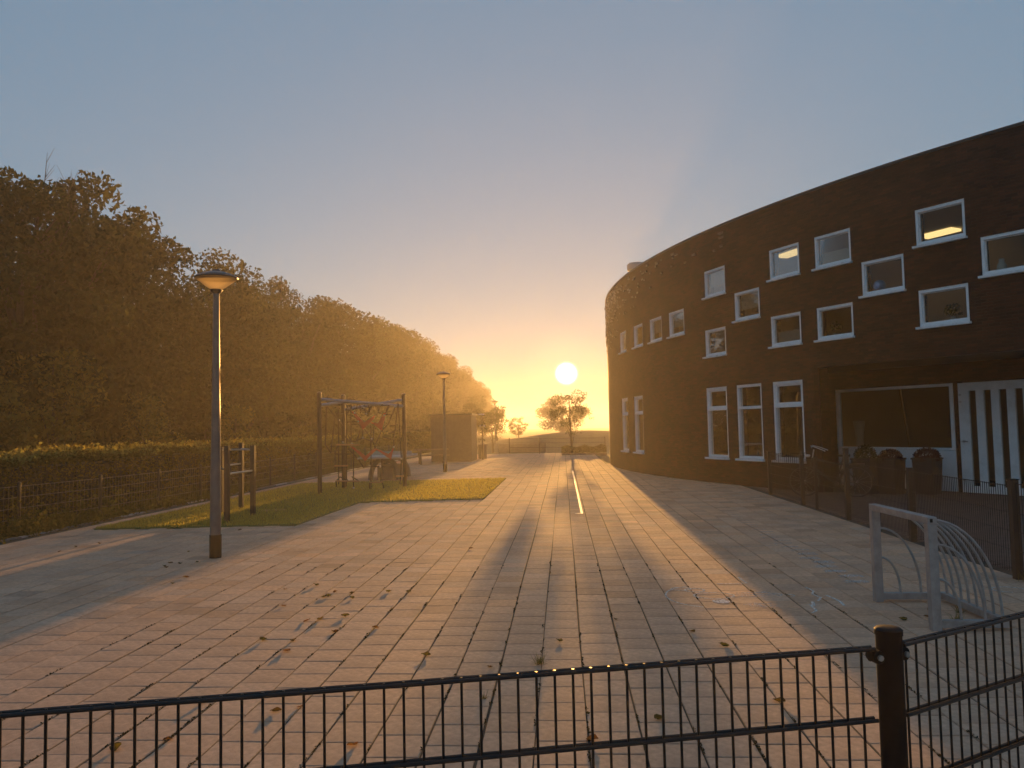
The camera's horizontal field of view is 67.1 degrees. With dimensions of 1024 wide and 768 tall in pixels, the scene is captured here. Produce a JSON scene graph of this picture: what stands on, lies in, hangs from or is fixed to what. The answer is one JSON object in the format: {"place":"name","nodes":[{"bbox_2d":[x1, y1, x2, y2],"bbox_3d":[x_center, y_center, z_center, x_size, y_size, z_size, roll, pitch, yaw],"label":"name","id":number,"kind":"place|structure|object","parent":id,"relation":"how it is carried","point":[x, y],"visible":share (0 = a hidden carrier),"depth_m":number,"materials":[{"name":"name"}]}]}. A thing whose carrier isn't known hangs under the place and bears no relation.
{"place":"outdoors","nodes":[
{"label":"outdoors","id":0,"kind":"place"},
{"bbox_2d":[141,427,727,484],"bbox_3d":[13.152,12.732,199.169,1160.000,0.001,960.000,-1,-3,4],"label":"ground","id":1,"kind":"structure","parent":0,"point":[533,432],"depth_m":205.61,"materials":[{"name":"soil"}]},
{"bbox_2d":[17,482,20,521],"bbox_3d":[-9.054,2.287,14.170,0.072,0.985,0.068,-1,-3,4],"label":"fence post","id":2,"kind":"object","parent":1,"relation":"on","point":[19,496],"visible":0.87,"depth_m":14.16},
{"bbox_2d":[22,478,98,530],"bbox_3d":[-8.856,2.343,15.193,0.015,0.840,2.019,-2,-3,11],"label":"fence","id":3,"kind":"object","parent":2,"relation":"attached to","point":[33,495],"visible":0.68,"depth_m":15.48,"materials":[{"name":"metal"}]},
{"bbox_2d":[0,376,56,465],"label":"shrub","id":4,"kind":"object","parent":1,"relation":"on","point":[10,425],"visible":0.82,"depth_m":17.23,"materials":[{"name":"green plant"}]},
{"bbox_2d":[1,149,88,464],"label":"bare tree","id":5,"kind":"object","parent":1,"relation":"on","point":[38,286],"visible":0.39,"depth_m":20.57,"materials":[{"name":"brown plant"}]},
{"bbox_2d":[0,348,109,462],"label":"shrub","id":6,"kind":"object","parent":1,"relation":"on","point":[60,434],"visible":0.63,"depth_m":19.09,"materials":[{"name":"green plant"}]},
{"bbox_2d":[0,166,134,464],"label":"leafy tree","id":7,"kind":"object","parent":1,"relation":"on","point":[78,308],"visible":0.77,"depth_m":19.78,"materials":[{"name":"green plant"}]},
{"bbox_2d":[0,165,176,463],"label":"leafy tree","id":8,"kind":"object","parent":1,"relation":"on","point":[127,265],"visible":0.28,"depth_m":23.21,"materials":[{"name":"green plant"}]},
{"bbox_2d":[98,474,101,513],"bbox_3d":[-8.649,2.394,16.215,0.072,0.985,0.068,-1,-3,4],"label":"fence post","id":9,"kind":"object","parent":1,"relation":"on","point":[100,491],"visible":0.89,"depth_m":16.20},
{"bbox_2d":[103,472,157,511],"bbox_3d":[-8.546,2.457,17.319,0.012,0.840,2.153,-2,-3,6],"label":"fence","id":10,"kind":"object","parent":9,"relation":"attached to","point":[134,491],"visible":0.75,"depth_m":17.46,"materials":[{"name":"metal"}]},
{"bbox_2d":[40,214,223,444],"bbox_3d":[-13.070,-1.067,26.640,5.555,9.470,5.976,-4,-4,41],"label":"leafy tree","id":11,"kind":"object","parent":1,"relation":"on","point":[160,254],"visible":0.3,"depth_m":26.90,"materials":[{"name":"green plant"}]},
{"bbox_2d":[0,459,368,543],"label":"verge weeds","id":12,"kind":"object","parent":1,"relation":"on","point":[38,526],"visible":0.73,"depth_m":16.22,"materials":[{"name":"green plant"}]},
{"bbox_2d":[146,246,280,442],"bbox_3d":[-12.164,-0.892,31.103,5.157,9.583,5.432,2,-4,-41],"label":"leafy tree","id":13,"kind":"object","parent":1,"relation":"on","point":[237,346],"visible":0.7,"depth_m":30.38,"materials":[{"name":"green plant"}]},
{"bbox_2d":[0,431,430,527],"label":"hedge","id":14,"kind":"object","parent":1,"relation":"on","point":[131,460],"visible":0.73,"depth_m":18.93,"materials":[{"name":"green plant"}]},
{"bbox_2d":[20,411,430,465],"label":"undergrowth","id":15,"kind":"object","parent":1,"relation":"on","point":[114,430],"depth_m":26.25,"materials":[{"name":"green plant"}]},
{"bbox_2d":[210,402,260,440],"bbox_3d":[-10.461,2.210,29.300,1.938,3.092,1.869,1,-4,-40],"label":"shrub","id":16,"kind":"object","parent":1,"relation":"on","point":[240,413],"visible":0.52,"depth_m":29.19,"materials":[{"name":"green plant"}]},
{"bbox_2d":[177,285,302,439],"bbox_3d":[-12.284,-0.208,34.214,5.167,8.554,5.482,-4,-4,43],"label":"leafy tree","id":17,"kind":"object","parent":1,"relation":"on","point":[273,347],"visible":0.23,"depth_m":33.99,"materials":[{"name":"green plant"}]},
{"bbox_2d":[244,296,325,439],"bbox_3d":[-11.942,-0.060,37.355,5.655,8.611,4.915,-1,-3,-10],"label":"leafy tree","id":18,"kind":"object","parent":1,"relation":"on","point":[266,429],"visible":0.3,"depth_m":37.05,"materials":[{"name":"green plant"}]},
{"bbox_2d":[262,275,317,424],"bbox_3d":[-11.716,-0.600,39.610,3.599,9.976,3.479,-2,-3,21],"label":"tree","id":19,"kind":"object","parent":1,"relation":"on","point":[279,286],"visible":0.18,"depth_m":39.44,"materials":[{"name":"green plant"}]},
{"bbox_2d":[274,305,357,437],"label":"leafy tree","id":20,"kind":"object","parent":1,"relation":"on","point":[329,381],"visible":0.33,"depth_m":41.85,"materials":[{"name":"green plant"}]},
{"bbox_2d":[291,295,379,436],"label":"leafy tree","id":21,"kind":"object","parent":1,"relation":"on","point":[343,316],"visible":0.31,"depth_m":46.62,"materials":[{"name":"green plant"}]},
{"bbox_2d":[316,298,382,434],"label":"leafy tree","id":22,"kind":"object","parent":1,"relation":"on","point":[367,367],"visible":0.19,"depth_m":50.46,"materials":[{"name":"green plant"}]},
{"bbox_2d":[344,315,407,433],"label":"leafy tree","id":23,"kind":"object","parent":1,"relation":"on","point":[389,383],"visible":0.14,"depth_m":54.83,"materials":[{"name":"green plant"}]},
{"bbox_2d":[357,317,417,433],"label":"leafy tree","id":24,"kind":"object","parent":1,"relation":"on","point":[400,371],"visible":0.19,"depth_m":58.45,"materials":[{"name":"green plant"}]},
{"bbox_2d":[382,340,422,432],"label":"leafy tree","id":25,"kind":"object","parent":1,"relation":"on","point":[412,418],"visible":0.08,"depth_m":63.34,"materials":[{"name":"green plant"}]},
{"bbox_2d":[384,323,434,432],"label":"leafy tree","id":26,"kind":"object","parent":1,"relation":"on","point":[405,340],"visible":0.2,"depth_m":67.75,"materials":[{"name":"green plant"}]},
{"bbox_2d":[394,325,439,432],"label":"leafy tree","id":27,"kind":"object","parent":1,"relation":"on","point":[423,380],"visible":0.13,"depth_m":73.03,"materials":[{"name":"green plant"}]},
{"bbox_2d":[413,337,446,431],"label":"leafy tree","id":28,"kind":"object","parent":1,"relation":"on","point":[432,372],"visible":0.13,"depth_m":78.98,"materials":[{"name":"green plant"}]},
{"bbox_2d":[412,394,450,431],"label":"young tree","id":29,"kind":"object","parent":1,"relation":"on","point":[427,413],"visible":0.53,"depth_m":62.41,"materials":[{"name":"green plant"}]},
{"bbox_2d":[424,340,457,430],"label":"leafy tree","id":30,"kind":"object","parent":1,"relation":"on","point":[450,382],"visible":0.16,"depth_m":83.99,"materials":[{"name":"green plant"}]},
{"bbox_2d":[436,356,465,413],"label":"leafy tree","id":31,"kind":"object","parent":1,"relation":"on","point":[453,409],"visible":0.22,"depth_m":90.48,"materials":[{"name":"green plant"}]},
{"bbox_2d":[437,352,467,413],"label":"leafy tree","id":32,"kind":"object","parent":1,"relation":"on","point":[451,361],"visible":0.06,"depth_m":96.62,"materials":[{"name":"green plant"}]},
{"bbox_2d":[454,358,473,412],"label":"leafy tree","id":33,"kind":"object","parent":1,"relation":"on","point":[469,378],"visible":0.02,"depth_m":102.95,"materials":[{"name":"green plant"}]},
{"bbox_2d":[456,365,482,410],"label":"leafy tree","id":34,"kind":"object","parent":1,"relation":"on","point":[470,392],"visible":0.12,"depth_m":108.38,"materials":[{"name":"green plant"}]},
{"bbox_2d":[459,401,484,430],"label":"young tree","id":35,"kind":"object","parent":1,"relation":"on","point":[472,406],"visible":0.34,"depth_m":66.33,"materials":[{"name":"green plant"}]},
{"bbox_2d":[462,394,486,434],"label":"young tree","id":36,"kind":"object","parent":1,"relation":"on","point":[480,404],"visible":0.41,"depth_m":84.24,"materials":[{"name":"green plant"}]},
{"bbox_2d":[466,408,492,447],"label":"young tree","id":37,"kind":"object","parent":1,"relation":"on","point":[490,421],"visible":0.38,"depth_m":47.63,"materials":[{"name":"green plant"}]},
{"bbox_2d":[479,408,508,452],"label":"young tree","id":38,"kind":"object","parent":1,"relation":"on","point":[497,419],"visible":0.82,"depth_m":55.14,"materials":[{"name":"green plant"}]},
{"bbox_2d":[481,405,506,440],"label":"young tree","id":39,"kind":"object","parent":1,"relation":"on","point":[503,416],"visible":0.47,"depth_m":71.99,"materials":[{"name":"green plant"}]},
{"bbox_2d":[508,416,528,437],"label":"young tree","id":40,"kind":"object","parent":1,"relation":"on","point":[512,421],"visible":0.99,"depth_m":79.83,"materials":[{"name":"green plant"}]},
{"bbox_2d":[535,396,591,431],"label":"round tree","id":41,"kind":"object","parent":1,"relation":"on","point":[546,409],"visible":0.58,"depth_m":128.96,"materials":[{"name":"green plant"}]},
{"bbox_2d":[547,389,593,445],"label":"thin tree","id":42,"kind":"object","parent":1,"relation":"on","point":[563,410],"visible":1,"depth_m":47.95,"materials":[{"name":"green plant"}]},
{"bbox_2d":[561,444,606,454],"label":"shrub bed","id":43,"kind":"object","parent":1,"relation":"on","point":[584,449],"visible":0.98,"depth_m":46.87,"materials":[{"name":"green plant"}]},
{"bbox_2d":[604,121,1023,495],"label":"school building","id":44,"kind":"structure","parent":1,"relation":"on","point":[721,338],"depth_m":20.04,"materials":[{"name":"brick"}]},
{"bbox_2d":[621,398,628,452],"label":"tall window","id":45,"kind":"structure","parent":44,"relation":"in","point":[624,413],"depth_m":30.40,"materials":[{"name":"white paint"}]},
{"bbox_2d":[631,323,642,349],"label":"window","id":46,"kind":"structure","parent":44,"relation":"in","point":[636,345],"depth_m":28.48,"materials":[{"name":"white paint"}]},
{"bbox_2d":[633,395,644,453],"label":"tall window","id":47,"kind":"structure","parent":44,"relation":"in","point":[636,399],"depth_m":28.49,"materials":[{"name":"white paint"}]},
{"bbox_2d":[647,316,661,343],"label":"window","id":48,"kind":"structure","parent":44,"relation":"in","point":[658,324],"depth_m":26.58,"materials":[{"name":"white paint"}]},
{"bbox_2d":[666,308,684,338],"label":"window","id":49,"kind":"structure","parent":44,"relation":"in","point":[678,315],"depth_m":24.96,"materials":[{"name":"white paint"}]},
{"bbox_2d":[701,265,725,299],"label":"window","id":50,"kind":"structure","parent":44,"relation":"in","point":[717,275],"depth_m":22.80,"materials":[{"name":"white paint"}]},
{"bbox_2d":[702,326,726,358],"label":"window","id":51,"kind":"structure","parent":44,"relation":"in","point":[707,333],"depth_m":22.81,"materials":[{"name":"white paint"}]},
{"bbox_2d":[705,386,729,459],"bbox_3d":[6.010,1.141,22.507,0.250,2.100,1.140,0,-3,-19],"label":"tall window","id":52,"kind":"structure","parent":44,"relation":"in","point":[710,408],"depth_m":22.89,"materials":[{"name":"white paint"}]},
{"bbox_2d":[731,287,760,323],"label":"window","id":53,"kind":"structure","parent":44,"relation":"in","point":[749,298],"depth_m":21.39,"materials":[{"name":"white paint"}]},
{"bbox_2d":[735,383,764,461],"bbox_3d":[6.532,1.053,21.127,0.250,2.100,1.140,0,-3,-22],"label":"tall window","id":54,"kind":"structure","parent":44,"relation":"in","point":[739,387],"depth_m":21.50,"materials":[{"name":"white paint"}]},
{"bbox_2d":[766,242,800,282],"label":"window","id":55,"kind":"structure","parent":44,"relation":"in","point":[773,277],"depth_m":20.10,"materials":[{"name":"white paint"}]},
{"bbox_2d":[768,312,802,348],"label":"window","id":56,"kind":"structure","parent":44,"relation":"in","point":[793,337],"depth_m":20.02,"materials":[{"name":"white paint"}]},
{"bbox_2d":[773,380,806,463],"bbox_3d":[7.114,0.965,19.793,0.250,2.100,1.140,0,-4,-25],"label":"tall window","id":57,"kind":"structure","parent":44,"relation":"in","point":[777,405],"depth_m":20.15,"materials":[{"name":"white paint"}]},
{"bbox_2d":[811,228,852,271],"bbox_3d":[7.742,-3.227,18.614,0.260,0.850,1.130,1,-4,-28],"label":"window","id":58,"kind":"structure","parent":44,"relation":"in","point":[840,257],"depth_m":18.70,"materials":[{"name":"white paint"}]},
{"bbox_2d":[814,302,854,342],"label":"window","id":59,"kind":"structure","parent":44,"relation":"in","point":[821,338],"depth_m":18.61,"materials":[{"name":"white paint"}]},
{"bbox_2d":[853,421,864,446],"bbox_3d":[9.332,1.352,20.728,0.310,0.720,0.310,-1,-3,4],"label":"vase","id":60,"kind":"object","parent":44,"relation":"on","point":[859,426],"visible":0.92,"depth_m":20.64,"materials":[{"name":"ceramic"}]},
{"bbox_2d":[873,280,885,290],"bbox_3d":[8.424,-2.216,17.686,0.281,0.340,0.281,-1,-3,4],"label":"desk globe","id":61,"kind":"object","parent":44,"relation":"in","point":[879,284],"visible":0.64,"depth_m":17.59,"materials":[{"name":"paint"}]},
{"bbox_2d":[858,253,905,298],"bbox_3d":[8.382,-2.425,17.439,0.245,0.850,1.130,1,-4,-30],"label":"window","id":62,"kind":"structure","parent":44,"relation":"in","point":[866,294],"depth_m":17.50,"materials":[{"name":"white paint"}]},
{"bbox_2d":[835,383,955,450],"bbox_3d":[9.655,0.865,19.583,0.130,1.590,3.170,1,-4,-31],"label":"entrance window","id":63,"kind":"structure","parent":44,"relation":"in","point":[837,392],"depth_m":19.44,"materials":[{"name":"white paint"}]},
{"bbox_2d":[898,389,910,446],"bbox_3d":[9.961,0.834,19.587,0.058,1.648,0.279,1,-4,-31],"label":"wooden pole","id":64,"kind":"object","parent":44,"relation":"on","point":[904,417],"visible":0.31,"depth_m":19.56,"materials":[{"name":"beige wood"}]},
{"bbox_2d":[912,198,967,248],"bbox_3d":[9.067,-3.382,16.353,0.245,0.850,1.130,1,-4,-33],"label":"window","id":65,"kind":"structure","parent":44,"relation":"in","point":[919,243],"depth_m":16.38,"materials":[{"name":"white paint"}]},
{"bbox_2d":[915,283,971,329],"bbox_3d":[9.099,-1.624,16.262,0.245,0.850,1.130,1,-4,-33],"label":"window","id":66,"kind":"structure","parent":44,"relation":"in","point":[960,321],"depth_m":16.30,"materials":[{"name":"white paint"}]},
{"bbox_2d":[944,303,962,319],"bbox_3d":[9.277,-1.482,16.255,0.388,0.438,0.391,-1,-3,4],"label":"potted plant","id":67,"kind":"object","parent":44,"relation":"on","point":[950,310],"visible":0.91,"depth_m":16.19,"materials":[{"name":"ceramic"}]},
{"bbox_2d":[957,379,1023,495],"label":"entrance door","id":68,"kind":"structure","parent":44,"relation":"in","point":[967,459],"depth_m":17.54,"materials":[{"name":"white paint"}]},
{"bbox_2d":[978,229,1023,278],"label":"window","id":69,"kind":"structure","parent":44,"relation":"in","point":[986,273],"depth_m":15.41,"materials":[{"name":"white paint"}]},
{"bbox_3d":[-8.434,2.514,18.423,0.072,0.985,0.068,-1,-3,4],"label":"fence post","id":70,"kind":"object","parent":1,"relation":"on","visible":0},
{"bbox_2d":[161,468,199,503],"bbox_3d":[-8.351,2.572,19.447,0.013,0.840,1.992,-1,-3,5],"label":"fence","id":71,"kind":"object","parent":70,"relation":"attached to","point":[181,485],"visible":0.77,"depth_m":19.15,"materials":[{"name":"metal"}]},
{"bbox_2d":[429,413,477,461],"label":"shed","id":72,"kind":"structure","parent":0,"point":[461,435],"depth_m":40.69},
{"bbox_2d":[455,422,471,460],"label":"door","id":73,"kind":"structure","parent":72,"relation":"in","point":[463,433],"depth_m":40.59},
{"bbox_2d":[0,453,1023,767],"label":"pavement","id":74,"kind":"structure","parent":0,"point":[80,603],"depth_m":6.95,"materials":[{"name":"concrete"}]},
{"bbox_2d":[194,269,237,558],"bbox_3d":[-4.201,0.399,10.954,0.600,4.090,0.600,1,-3,-32],"label":"street lamp","id":75,"kind":"object","parent":74,"relation":"on","point":[215,281],"visible":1,"depth_m":10.88,"materials":[{"name":"metal"}]},
{"bbox_2d":[94,477,505,529],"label":"turf","id":76,"kind":"structure","parent":74,"relation":"on","point":[299,503],"depth_m":18.94,"materials":[{"name":"plant"}]},
{"bbox_2d":[221,443,255,521],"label":"sports bars","id":77,"kind":"object","parent":76,"relation":"on","point":[225,479],"visible":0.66,"depth_m":16.21,"materials":[{"name":"brown metal"}]},
{"bbox_2d":[317,392,406,493],"bbox_3d":[-4.277,1.666,22.396,2.156,2.850,2.119,-1,-3,4],"label":"climbing frame","id":78,"kind":"object","parent":76,"relation":"on","point":[342,401],"visible":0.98,"depth_m":22.65,"materials":[{"name":"wood"}]},
{"bbox_2d":[359,451,417,479],"bbox_3d":[-4.399,2.912,27.831,1.600,0.980,2.740,-1,-3,4],"label":"table tennis","id":79,"kind":"object","parent":74,"relation":"on","point":[391,471],"visible":0.71,"depth_m":27.02,"materials":[{"name":"concrete"}]},
{"bbox_2d":[414,449,449,464],"bbox_3d":[-4.038,3.639,38.607,1.700,0.766,1.560,-1,-3,-11],"label":"picnic table","id":80,"kind":"object","parent":74,"relation":"on","point":[420,455],"visible":0.76,"depth_m":38.26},
{"bbox_2d":[436,371,450,471],"bbox_3d":[-2.739,1.512,31.261,0.600,4.090,0.600,1,-4,-32],"label":"street lamp","id":81,"kind":"object","parent":74,"relation":"on","point":[443,375],"visible":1,"depth_m":31.18,"materials":[{"name":"metal"}]},
{"bbox_2d":[477,443,486,458],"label":"litter bin","id":82,"kind":"object","parent":74,"relation":"on","point":[480,451],"visible":0.91,"depth_m":43.76,"materials":[{"name":"concrete"}]},
{"bbox_2d":[3,559,978,767],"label":"joint weeds","id":83,"kind":"object","parent":74,"relation":"on","point":[587,722],"visible":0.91,"depth_m":5.44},
{"bbox_2d":[540,438,569,452],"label":"fence","id":84,"kind":"object","parent":74,"relation":"on","point":[559,442],"visible":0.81,"depth_m":50.00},
{"bbox_2d":[665,577,746,606],"bbox_3d":[2.023,2.152,8.084,0.697,0.001,1.576,-3,-4,27],"label":"chalk drawing","id":85,"kind":"object","parent":74,"relation":"on","point":[723,601],"visible":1,"depth_m":7.87,"materials":[{"name":"white"}]},
{"bbox_2d":[767,451,772,494],"bbox_3d":[6.240,2.163,18.691,0.088,1.062,0.088,-1,-3,4],"label":"fence post","id":86,"kind":"object","parent":74,"relation":"on","point":[769,474],"visible":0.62,"depth_m":18.66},
{"bbox_2d":[769,453,799,500],"bbox_3d":[6.160,2.069,17.422,0.014,0.930,2.456,-1,-3,4],"label":"fence","id":87,"kind":"object","parent":86,"relation":"attached to","point":[775,474],"visible":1,"depth_m":17.41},
{"bbox_2d":[772,452,817,489],"bbox_3d":[6.885,2.136,18.794,1.196,0.920,0.016,-1,-3,-4],"label":"fence","id":88,"kind":"object","parent":86,"relation":"attached to","point":[791,464],"visible":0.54,"depth_m":18.79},
{"bbox_2d":[798,455,805,504],"bbox_3d":[6.073,2.023,16.150,0.088,1.062,0.088,-1,-3,4],"label":"fence post","id":89,"kind":"object","parent":74,"relation":"on","point":[801,461],"visible":0.71,"depth_m":16.12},
{"bbox_2d":[802,459,814,504],"bbox_3d":[6.054,1.986,15.727,0.016,0.910,0.756,-1,-3,3],"label":"fence","id":90,"kind":"object","parent":89,"relation":"attached to","point":[809,482],"visible":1,"depth_m":15.75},
{"bbox_2d":[813,458,818,509],"bbox_3d":[6.027,1.987,15.302,0.058,1.042,0.058,-1,-3,4],"label":"fence post","id":91,"kind":"object","parent":74,"relation":"on","point":[816,483],"visible":0.81,"depth_m":15.28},
{"bbox_2d":[789,445,874,496],"bbox_3d":[7.362,2.011,17.849,1.886,1.199,0.583,-3,-4,28],"label":"bicycle","id":92,"kind":"object","parent":74,"relation":"on","point":[861,466],"visible":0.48,"depth_m":17.74,"materials":[{"name":"metal"}]},
{"bbox_2d":[842,448,851,519],"bbox_3d":[5.926,1.776,13.654,0.088,1.282,0.088,-1,-3,4],"label":"fence post","id":93,"kind":"object","parent":74,"relation":"on","point":[846,478],"visible":0.74,"depth_m":13.63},
{"bbox_2d":[847,463,908,534],"bbox_3d":[5.832,1.786,12.361,0.014,0.940,2.493,-1,-3,4],"label":"fence","id":94,"kind":"object","parent":93,"relation":"attached to","point":[851,471],"visible":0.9,"depth_m":12.30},
{"bbox_2d":[850,444,878,494],"bbox_3d":[8.400,2.011,18.303,0.558,1.172,0.564,1,-4,-35],"label":"planter","id":95,"kind":"object","parent":74,"relation":"on","point":[871,461],"visible":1,"depth_m":18.16,"materials":[{"name":"green plant"}]},
{"bbox_2d":[865,625,909,767],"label":"fence post","id":96,"kind":"object","parent":74,"relation":"on","point":[889,655],"visible":0.99,"depth_m":2.19,"materials":[{"name":"metal"}]},
{"bbox_2d":[0,645,879,767],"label":"bar fence","id":97,"kind":"object","parent":96,"relation":"attached to","point":[592,745],"visible":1,"depth_m":2.04,"materials":[{"name":"metal"}]},
{"bbox_2d":[903,611,1023,767],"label":"bar fence","id":98,"kind":"object","parent":96,"relation":"attached to","point":[991,751],"visible":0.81,"depth_m":2.40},
{"bbox_2d":[877,448,906,494],"bbox_3d":[8.895,2.041,18.123,0.565,1.071,0.557,1,-4,-35],"label":"planter","id":99,"kind":"object","parent":74,"relation":"on","point":[886,458],"visible":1,"depth_m":17.97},
{"bbox_2d":[906,468,916,541],"bbox_3d":[5.728,1.740,11.070,0.088,1.072,0.088,-1,-3,4],"label":"fence post","id":100,"kind":"object","parent":74,"relation":"on","point":[912,538],"visible":0.63,"depth_m":11.04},
{"bbox_2d":[911,471,1011,570],"bbox_3d":[5.581,1.641,9.696,0.014,0.940,2.675,-2,-3,6],"label":"fence","id":101,"kind":"object","parent":100,"relation":"attached to","point":[958,517],"visible":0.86,"depth_m":9.37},
{"bbox_2d":[911,447,942,494],"bbox_3d":[9.623,1.999,17.875,0.622,1.096,0.609,1,-4,-35],"label":"planter","id":102,"kind":"object","parent":74,"relation":"on","point":[930,462],"visible":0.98,"depth_m":17.72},
{"bbox_2d":[869,504,1009,630],"bbox_3d":[3.772,1.586,6.885,0.678,0.930,1.132,-1,-3,4],"label":"bicycle rack","id":103,"kind":"object","parent":74,"relation":"on","point":[933,595],"visible":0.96,"depth_m":6.67,"materials":[{"name":"metal"}]},
{"bbox_2d":[1006,479,1023,579],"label":"fence post","id":104,"kind":"object","parent":74,"relation":"on","point":[1014,526],"visible":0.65,"depth_m":8.29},
{"bbox_2d":[1015,483,1023,574],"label":"fence","id":105,"kind":"object","parent":104,"relation":"attached to","point":[1018,484],"visible":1,"depth_m":8.23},
{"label":"fence post","id":106,"kind":"object","parent":74,"relation":"on","visible":0},
{"bbox_2d":[510,438,538,452],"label":"fence","id":107,"kind":"object","parent":106,"relation":"attached to","point":[521,447],"visible":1,"depth_m":50.98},
{"bbox_2d":[0,0,1023,429],"label":"sky","id":108,"kind":"structure","parent":0,"point":[478,178],"materials":[{"name":"blue"}]},
{"bbox_2d":[499,443,545,452],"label":"fence","id":109,"kind":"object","parent":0,"point":[503,448],"depth_m":53.71,"materials":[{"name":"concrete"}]},
{"bbox_2d":[477,430,609,451],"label":"grassy mound","id":110,"kind":"object","parent":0,"point":[589,435],"visible":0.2,"depth_m":64.14,"materials":[{"name":"soil"}]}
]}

